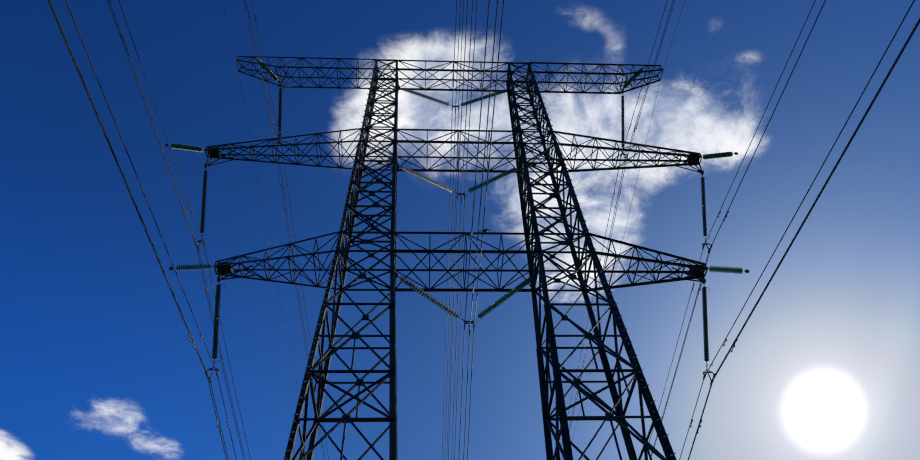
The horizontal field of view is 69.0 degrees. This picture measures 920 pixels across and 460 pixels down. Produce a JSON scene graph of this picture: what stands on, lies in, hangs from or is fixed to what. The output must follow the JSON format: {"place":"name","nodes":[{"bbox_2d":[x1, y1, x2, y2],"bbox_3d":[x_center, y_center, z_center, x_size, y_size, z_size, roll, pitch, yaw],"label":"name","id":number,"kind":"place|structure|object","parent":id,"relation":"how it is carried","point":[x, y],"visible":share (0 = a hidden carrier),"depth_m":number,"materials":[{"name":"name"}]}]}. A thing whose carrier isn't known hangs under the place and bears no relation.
{"place":"outdoors","nodes":[
{"label":"outdoors","id":0,"kind":"place"},
{"bbox_2d":[200,88,708,360],"bbox_3d":[-0.005,-1.633,40.619,31.238,25.465,2.251,0,-50,-3],"label":"glass insulator","id":1,"kind":"object","parent":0,"point":[216,314],"visible":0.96,"depth_m":37.93,"materials":[{"name":"black glass"}]},
{"bbox_2d":[171,59,742,273],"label":"insulator glass tip","id":2,"kind":"object","parent":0,"point":[705,156],"visible":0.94,"depth_m":42.24,"materials":[{"name":"black glass"}]},
{"bbox_2d":[0,0,919,459],"label":"sky","id":3,"kind":"structure","parent":0,"point":[99,360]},
{"bbox_2d":[400,87,531,318],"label":"pale glass insulator","id":4,"kind":"object","parent":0,"point":[513,290],"visible":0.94,"depth_m":40.40,"materials":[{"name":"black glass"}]},
{"label":"ground","id":5,"kind":"structure","parent":0,"visible":0},
{"bbox_2d":[204,56,707,459],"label":"pylon","id":6,"kind":"object","parent":5,"relation":"on","point":[226,269],"visible":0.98,"depth_m":35.48,"materials":[{"name":"metal"}]},
{"bbox_2d":[222,1,684,441],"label":"earth wires","id":7,"kind":"object","parent":6,"relation":"attached to","point":[266,225],"visible":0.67,"depth_m":56.59,"materials":[{"name":"grey metal"}]},
{"bbox_2d":[165,67,749,384],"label":"insulator fittings","id":8,"kind":"object","parent":6,"relation":"attached to","point":[703,245],"visible":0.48,"depth_m":35.35,"materials":[{"name":"black metal"}]},
{"bbox_2d":[47,0,919,459],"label":"conductors","id":9,"kind":"object","parent":8,"relation":"attached to","point":[455,206],"visible":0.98,"depth_m":31.01,"materials":[{"name":"grey metal"}]},
{"bbox_2d":[283,64,675,459],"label":"step bolts","id":10,"kind":"object","parent":6,"relation":"attached to","point":[336,255],"visible":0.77,"depth_m":32.30,"materials":[{"name":"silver metal"}]}
]}

